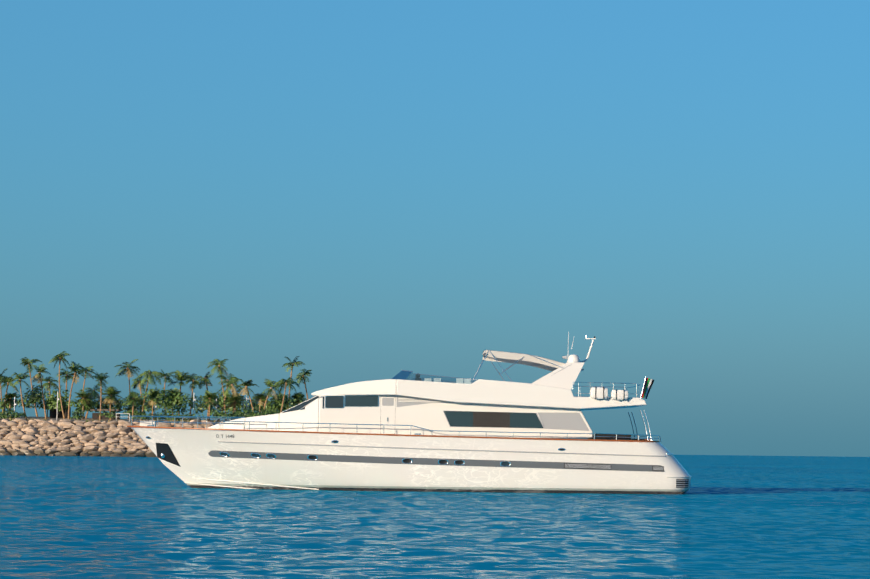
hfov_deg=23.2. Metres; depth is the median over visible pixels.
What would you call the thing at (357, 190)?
sky
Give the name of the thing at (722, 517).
sea water
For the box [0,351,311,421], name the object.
island palm
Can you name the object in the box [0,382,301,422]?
island shrubs
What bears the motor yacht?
on the sea water
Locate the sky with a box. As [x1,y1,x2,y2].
[0,0,869,456]
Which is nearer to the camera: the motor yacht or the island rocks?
the motor yacht
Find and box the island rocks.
[0,418,222,456]
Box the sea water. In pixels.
[0,455,869,578]
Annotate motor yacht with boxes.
[127,332,691,493]
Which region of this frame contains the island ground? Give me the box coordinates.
[0,416,228,455]
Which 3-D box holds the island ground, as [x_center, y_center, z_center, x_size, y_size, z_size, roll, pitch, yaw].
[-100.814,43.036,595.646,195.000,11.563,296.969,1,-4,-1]

